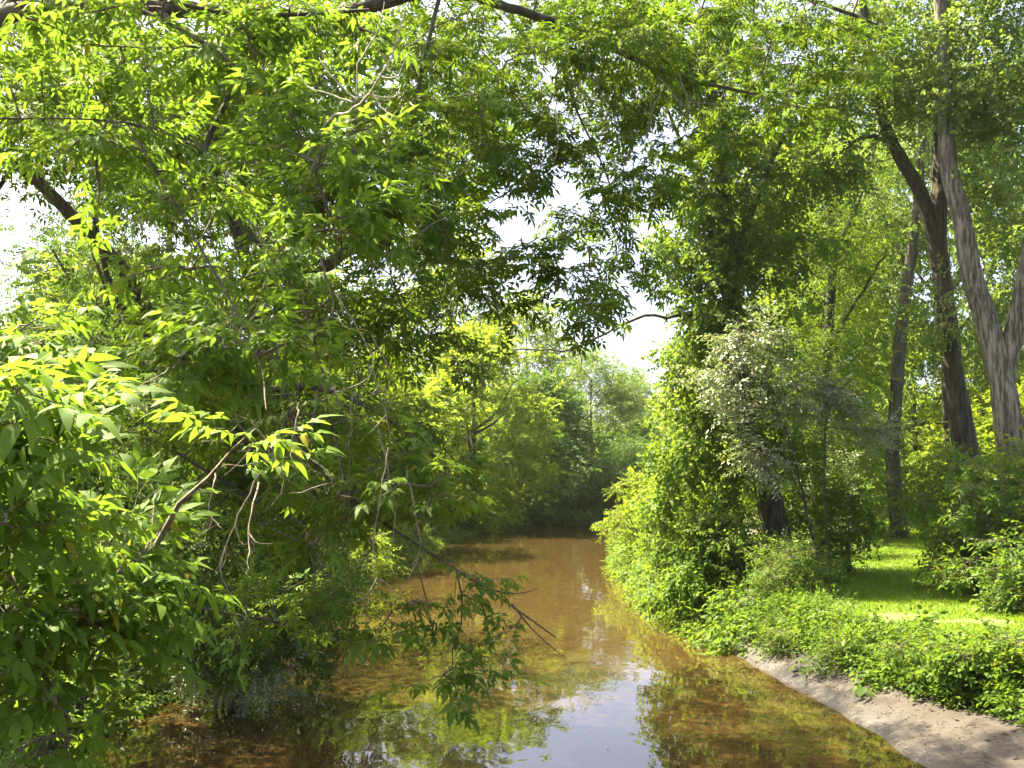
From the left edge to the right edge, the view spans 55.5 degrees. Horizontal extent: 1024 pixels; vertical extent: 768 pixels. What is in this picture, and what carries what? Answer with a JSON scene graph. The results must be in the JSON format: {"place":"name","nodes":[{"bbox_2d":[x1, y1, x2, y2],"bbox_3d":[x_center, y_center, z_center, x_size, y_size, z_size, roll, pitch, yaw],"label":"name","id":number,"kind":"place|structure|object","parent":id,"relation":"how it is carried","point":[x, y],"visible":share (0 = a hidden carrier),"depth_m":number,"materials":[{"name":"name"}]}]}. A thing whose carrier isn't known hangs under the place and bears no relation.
{"place":"outdoors","nodes":[
{"label":"outdoors","id":0,"kind":"place"},
{"bbox_2d":[43,516,926,767],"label":"river water","id":1,"kind":"structure","parent":0,"point":[649,687],"depth_m":18.62,"materials":[{"name":"brown liquid"}]},
{"bbox_2d":[0,478,1023,767],"bbox_3d":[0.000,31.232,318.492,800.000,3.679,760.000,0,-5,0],"label":"ground","id":2,"kind":"structure","parent":0,"point":[94,690],"depth_m":26.88,"materials":[{"name":"brown soil"}]},
{"bbox_2d":[1,213,182,527],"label":"riverside tree","id":3,"kind":"object","parent":2,"relation":"on","point":[38,280],"visible":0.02,"depth_m":48.32,"materials":[{"name":"green plant"}]},
{"bbox_2d":[0,0,201,582],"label":"box elder tree","id":4,"kind":"object","parent":2,"relation":"on","point":[3,182],"visible":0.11,"depth_m":16.64,"materials":[{"name":"green plant"}]},
{"bbox_2d":[0,307,214,589],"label":"riverside tree","id":5,"kind":"object","parent":2,"relation":"on","point":[91,474],"visible":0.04,"depth_m":29.59,"materials":[{"name":"green plant"}]},
{"bbox_2d":[19,526,213,717],"bbox_3d":[-7.713,4.094,16.820,4.567,3.631,4.308,0,-5,0],"label":"bank shrub","id":6,"kind":"object","parent":2,"relation":"on","point":[79,705],"visible":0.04,"depth_m":16.71,"materials":[{"name":"green plant"}]},
{"bbox_2d":[4,236,288,541],"bbox_3d":[-15.934,0.450,39.496,15.111,13.244,14.051,3,-6,-27],"label":"riverside tree","id":7,"kind":"object","parent":2,"relation":"on","point":[48,291],"depth_m":38.87,"materials":[{"name":"green plant"}]},
{"bbox_2d":[0,25,354,583],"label":"box elder tree","id":8,"kind":"object","parent":2,"relation":"on","point":[88,269],"visible":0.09,"depth_m":27.30,"materials":[{"name":"green plant"}]},
{"bbox_2d":[0,0,452,767],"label":"box elder tree","id":9,"kind":"object","parent":2,"relation":"on","point":[30,648],"visible":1,"depth_m":4.94,"materials":[{"name":"green plant"}]},
{"bbox_2d":[105,247,360,554],"bbox_3d":[-10.380,0.667,36.300,8.889,12.464,9.526,4,-6,-38],"label":"box elder tree","id":10,"kind":"object","parent":2,"relation":"on","point":[179,478],"visible":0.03,"depth_m":35.70,"materials":[{"name":"green plant"}]},
{"bbox_2d":[159,598,341,721],"bbox_3d":[-4.787,5.459,17.964,3.462,3.066,3.434,0,-5,0],"label":"overhanging shrub","id":11,"kind":"object","parent":2,"relation":"on","point":[217,701],"visible":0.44,"depth_m":17.54,"materials":[{"name":"green plant"}]},
{"bbox_2d":[0,0,519,705],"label":"box elder tree","id":12,"kind":"object","parent":2,"relation":"on","point":[212,542],"visible":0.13,"depth_m":18.54,"materials":[{"name":"green plant"}]},
{"bbox_2d":[227,533,367,648],"bbox_3d":[-5.976,5.265,25.852,3.895,3.503,4.668,4,-6,-39],"label":"bank shrub","id":13,"kind":"object","parent":2,"relation":"on","point":[335,584],"visible":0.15,"depth_m":25.43,"materials":[{"name":"green plant"}]},
{"bbox_2d":[234,338,392,543],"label":"riverside tree","id":14,"kind":"object","parent":2,"relation":"on","point":[338,372],"visible":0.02,"depth_m":45.37,"materials":[{"name":"green plant"}]},
{"bbox_2d":[256,492,393,606],"bbox_3d":[-6.453,5.240,31.314,4.895,4.002,3.279,-3,-6,29],"label":"bank shrub","id":15,"kind":"object","parent":2,"relation":"on","point":[367,576],"visible":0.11,"depth_m":31.12,"materials":[{"name":"green plant"}]},
{"bbox_2d":[255,215,431,520],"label":"riverside tree","id":16,"kind":"object","parent":2,"relation":"on","point":[393,390],"visible":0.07,"depth_m":56.28,"materials":[{"name":"green plant"}]},
{"bbox_2d":[320,521,411,581],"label":"sunlit shrub","id":17,"kind":"object","parent":2,"relation":"on","point":[385,565],"visible":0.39,"depth_m":38.79,"materials":[{"name":"green plant"}]},
{"bbox_2d":[340,494,434,547],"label":"bank shrub","id":18,"kind":"object","parent":2,"relation":"on","point":[388,529],"visible":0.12,"depth_m":47.06,"materials":[{"name":"green plant"}]},
{"bbox_2d":[337,349,461,520],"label":"riverside tree","id":19,"kind":"object","parent":2,"relation":"on","point":[429,390],"visible":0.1,"depth_m":63.67,"materials":[{"name":"green plant"}]},
{"bbox_2d":[361,219,532,486],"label":"riverside tree","id":20,"kind":"object","parent":2,"relation":"on","point":[486,307],"visible":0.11,"depth_m":87.81,"materials":[{"name":"green plant"}]},
{"bbox_2d":[0,0,915,735],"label":"box elder tree","id":21,"kind":"object","parent":2,"relation":"on","point":[646,42],"visible":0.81,"depth_m":9.14,"materials":[{"name":"green plant"}]},
{"bbox_2d":[0,496,926,750],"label":"undergrowth","id":22,"kind":"object","parent":2,"relation":"on","point":[719,637],"visible":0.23,"depth_m":26.93,"materials":[{"name":"green plant"}]},
{"bbox_2d":[391,310,579,533],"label":"riverside tree","id":23,"kind":"object","parent":2,"relation":"on","point":[501,461],"visible":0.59,"depth_m":69.68,"materials":[{"name":"green plant"}]},
{"bbox_2d":[466,287,605,500],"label":"riverside tree","id":24,"kind":"object","parent":2,"relation":"on","point":[548,338],"visible":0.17,"depth_m":98.86,"materials":[{"name":"green plant"}]},
{"bbox_2d":[135,367,942,485],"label":"woodland","id":25,"kind":"object","parent":2,"relation":"on","point":[922,443],"depth_m":121.46,"materials":[{"name":"green plant"}]},
{"bbox_2d":[466,364,627,526],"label":"riverside tree","id":26,"kind":"object","parent":2,"relation":"on","point":[572,444],"visible":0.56,"depth_m":77.53,"materials":[{"name":"bright leaf"},{"name":"dark bark"}]},
{"bbox_2d":[531,331,660,516],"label":"willow tree","id":27,"kind":"object","parent":2,"relation":"on","point":[625,398],"visible":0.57,"depth_m":91.46,"materials":[{"name":"green plant"}]},
{"bbox_2d":[552,426,671,522],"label":"leaning tree","id":28,"kind":"object","parent":2,"relation":"on","point":[624,450],"visible":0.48,"depth_m":81.81,"materials":[{"name":"green plant"}]},
{"bbox_2d":[578,406,672,517],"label":"riverside tree","id":29,"kind":"object","parent":2,"relation":"on","point":[642,429],"visible":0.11,"depth_m":87.70,"materials":[{"name":"green plant"}]},
{"bbox_2d":[590,485,667,557],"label":"water edge bush","id":30,"kind":"object","parent":2,"relation":"on","point":[618,532],"visible":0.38,"depth_m":43.48,"materials":[{"name":"green plant"}]},
{"bbox_2d":[601,464,660,509],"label":"water edge bush","id":31,"kind":"object","parent":2,"relation":"on","point":[631,480],"visible":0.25,"depth_m":66.65,"materials":[{"name":"green plant"}]},
{"bbox_2d":[589,355,676,477],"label":"riverside tree","id":32,"kind":"object","parent":2,"relation":"on","point":[648,392],"visible":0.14,"depth_m":138.62,"materials":[{"name":"green plant"}]},
{"bbox_2d":[605,473,685,524],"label":"water edge bush","id":33,"kind":"object","parent":2,"relation":"on","point":[644,487],"visible":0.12,"depth_m":52.10,"materials":[{"name":"green plant"}]},
{"bbox_2d":[627,484,699,571],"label":"water edge bush","id":34,"kind":"object","parent":2,"relation":"on","point":[654,550],"visible":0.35,"depth_m":33.37,"materials":[{"name":"green plant"}]},
{"bbox_2d":[517,0,872,619],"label":"vine covered tree","id":35,"kind":"object","parent":2,"relation":"on","point":[726,275],"visible":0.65,"depth_m":29.38,"materials":[{"name":"green plant"}]},
{"bbox_2d":[644,302,789,523],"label":"woodland tree","id":36,"kind":"object","parent":2,"relation":"on","point":[655,403],"visible":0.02,"depth_m":58.34,"materials":[{"name":"green plant"}]},
{"bbox_2d":[665,494,773,602],"bbox_3d":[6.114,4.761,27.720,3.158,3.231,2.670,0,-5,0],"label":"water edge bush","id":37,"kind":"object","parent":2,"relation":"on","point":[710,523],"visible":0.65,"depth_m":27.60,"materials":[{"name":"green plant"}]},
{"bbox_2d":[749,617,816,663],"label":"leafy herb","id":38,"kind":"object","parent":2,"relation":"on","point":[775,645],"visible":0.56,"depth_m":22.10,"materials":[{"name":"green plant"}]},
{"bbox_2d":[741,529,825,597],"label":"leafy herb","id":39,"kind":"object","parent":2,"relation":"on","point":[767,574],"visible":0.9,"depth_m":24.81,"materials":[{"name":"green plant"}]},
{"bbox_2d":[667,130,911,525],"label":"woodland tree","id":40,"kind":"object","parent":2,"relation":"on","point":[862,357],"visible":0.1,"depth_m":45.48,"materials":[{"name":"green plant"}]},
{"bbox_2d":[736,525,855,598],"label":"leafy herb","id":41,"kind":"object","parent":2,"relation":"on","point":[820,569],"visible":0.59,"depth_m":25.41,"materials":[{"name":"green plant"}]},
{"bbox_2d":[788,665,811,672],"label":"broad leaved plant","id":42,"kind":"object","parent":2,"relation":"on","point":[802,669],"visible":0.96,"depth_m":20.54,"materials":[{"name":"green plant"}]},
{"bbox_2d":[670,296,931,586],"bbox_3d":[8.188,1.614,27.313,7.567,8.338,3.047,1,-5,-16],"label":"silver leaved shrub","id":43,"kind":"object","parent":2,"relation":"on","point":[789,385],"visible":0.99,"depth_m":27.19,"materials":[{"name":"green plant"}]},
{"bbox_2d":[784,442,872,543],"bbox_3d":[11.812,4.214,37.325,3.993,4.949,4.799,0,-5,0],"label":"path bush","id":44,"kind":"object","parent":2,"relation":"on","point":[844,524],"visible":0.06,"depth_m":36.95,"materials":[{"name":"green plant"}]},
{"bbox_2d":[641,510,1023,726],"bbox_3d":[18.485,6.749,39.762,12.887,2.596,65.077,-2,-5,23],"label":"ground cover","id":45,"kind":"object","parent":2,"relation":"on","point":[1004,707],"visible":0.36,"depth_m":19.47,"materials":[{"name":"green plant"}]},
{"bbox_2d":[751,87,920,560],"bbox_3d":[10.777,-2.221,33.367,7.015,16.821,4.948,1,-5,-17],"label":"second stem tree","id":46,"kind":"object","parent":2,"relation":"on","point":[828,341],"visible":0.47,"depth_m":32.76,"materials":[{"name":"green plant"}]},
{"bbox_2d":[793,617,879,679],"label":"leafy herb","id":47,"kind":"object","parent":2,"relation":"on","point":[823,651],"visible":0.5,"depth_m":19.94,"materials":[{"name":"green plant"}]},
{"bbox_2d":[732,131,941,523],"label":"woodland tree","id":48,"kind":"object","parent":2,"relation":"on","point":[881,462],"visible":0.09,"depth_m":55.26,"materials":[{"name":"green plant"}]},
{"bbox_2d":[748,116,931,399],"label":"woodland tree","id":49,"kind":"object","parent":2,"relation":"on","point":[858,135],"visible":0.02,"depth_m":74.92,"materials":[{"name":"green plant"}]},
{"bbox_2d":[799,471,887,575],"bbox_3d":[10.438,4.524,30.870,2.861,3.556,3.214,0,-5,0],"label":"path bush","id":50,"kind":"object","parent":2,"relation":"on","point":[846,538],"visible":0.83,"depth_m":30.44,"materials":[{"name":"green plant"}]},
{"bbox_2d":[805,437,907,529],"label":"path bush","id":51,"kind":"object","parent":2,"relation":"on","point":[881,490],"visible":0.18,"depth_m":43.37,"materials":[{"name":"green plant"}]},
{"bbox_2d":[792,0,1023,576],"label":"cottonwood tree","id":52,"kind":"object","parent":2,"relation":"on","point":[932,206],"visible":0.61,"depth_m":28.83,"materials":[{"name":"green plant"}]},
{"bbox_2d":[879,430,942,516],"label":"path bush","id":53,"kind":"object","parent":2,"relation":"on","point":[910,473],"visible":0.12,"depth_m":59.84,"materials":[{"name":"green plant"}]},
{"bbox_2d":[830,319,992,518],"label":"woodland tree","id":54,"kind":"object","parent":2,"relation":"on","point":[975,394],"visible":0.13,"depth_m":61.36,"materials":[{"name":"green plant"}]},
{"bbox_2d":[863,614,962,695],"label":"leafy herb","id":55,"kind":"object","parent":2,"relation":"on","point":[911,654],"visible":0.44,"depth_m":17.88,"materials":[{"name":"green plant"}]},
{"bbox_2d":[835,1,1010,539],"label":"slim tree","id":56,"kind":"object","parent":2,"relation":"on","point":[919,161],"visible":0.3,"depth_m":44.38,"materials":[{"name":"brown plant"}]},
{"bbox_2d":[836,519,1023,661],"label":"grass","id":57,"kind":"structure","parent":2,"relation":"on","point":[894,550],"depth_m":25.92,"materials":[{"name":"green plant"}]},
{"bbox_2d":[841,56,1023,516],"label":"woodland tree","id":58,"kind":"object","parent":2,"relation":"on","point":[978,371],"visible":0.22,"depth_m":47.55,"materials":[{"name":"green plant"}]},
{"bbox_2d":[905,635,993,698],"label":"leafy herb","id":59,"kind":"object","parent":2,"relation":"on","point":[957,666],"visible":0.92,"depth_m":16.64,"materials":[{"name":"green plant"}]},
{"bbox_2d":[882,439,1023,589],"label":"path bush","id":60,"kind":"object","parent":2,"relation":"on","point":[932,506],"visible":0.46,"depth_m":26.51,"materials":[{"name":"green plant"}]},
{"bbox_2d":[897,0,1023,544],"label":"cottonwood tree","id":61,"kind":"object","parent":2,"relation":"on","point":[1001,350],"visible":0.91,"depth_m":27.19,"materials":[{"name":"grey plant"}]},
{"bbox_2d":[902,42,1023,401],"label":"woodland tree","id":62,"kind":"object","parent":2,"relation":"on","point":[986,271],"visible":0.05,"depth_m":57.12,"materials":[{"name":"green plant"}]},
{"bbox_2d":[930,438,998,531],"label":"path bush","id":63,"kind":"object","parent":2,"relation":"on","point":[951,500],"visible":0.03,"depth_m":38.49,"materials":[{"name":"green plant"}]},
{"bbox_2d":[906,311,1023,475],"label":"woodland tree","id":64,"kind":"object","parent":2,"relation":"on","point":[939,380],"visible":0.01,"depth_m":68.82,"materials":[{"name":"green plant"}]},
{"bbox_2d":[915,443,1023,601],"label":"path bush","id":65,"kind":"object","parent":2,"relation":"on","point":[970,526],"visible":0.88,"depth_m":24.38,"materials":[{"name":"green plant"}]},
{"bbox_2d":[915,376,1023,538],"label":"woodland tree","id":66,"kind":"object","parent":2,"relation":"on","point":[984,428],"visible":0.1,"depth_m":39.41,"materials":[{"name":"green plant"}]},
{"bbox_2d":[948,425,1023,565],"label":"path bush","id":67,"kind":"object","parent":2,"relation":"on","point":[992,461],"visible":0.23,"depth_m":25.56,"materials":[{"name":"green plant"}]},
{"bbox_2d":[955,540,1023,614],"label":"path bush","id":68,"kind":"object","parent":2,"relation":"on","point":[998,586],"visible":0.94,"depth_m":22.12,"materials":[{"name":"green plant"}]},
{"bbox_2d":[967,610,1023,691],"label":"leafy herb","id":69,"kind":"object","parent":2,"relation":"on","point":[1014,646],"visible":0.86,"depth_m":16.26,"materials":[{"name":"green plant"}]},
{"bbox_2d":[0,0,1023,470],"label":"sky","id":70,"kind":"structure","parent":0,"point":[646,328],"materials":[{"name":"white"}]},
{"bbox_2d":[711,602,1023,767],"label":"sand bank","id":71,"kind":"structure","parent":0,"point":[1004,750],"depth_m":16.41,"materials":[{"name":"beige sand"}]},
{"bbox_2d":[850,682,881,697],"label":"broad leaved plant","id":72,"kind":"object","parent":71,"relation":"on","point":[860,690],"visible":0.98,"depth_m":18.05,"materials":[{"name":"green plant"}]},
{"bbox_2d":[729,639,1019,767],"bbox_3d":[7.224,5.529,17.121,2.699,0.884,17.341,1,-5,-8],"label":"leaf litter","id":73,"kind":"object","parent":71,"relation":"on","point":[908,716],"visible":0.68,"depth_m":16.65,"materials":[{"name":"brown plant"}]},
{"bbox_2d":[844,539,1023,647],"bbox_3d":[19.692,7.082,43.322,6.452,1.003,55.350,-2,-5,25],"label":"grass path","id":74,"kind":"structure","parent":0,"point":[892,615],"depth_m":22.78,"materials":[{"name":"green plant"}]}
]}

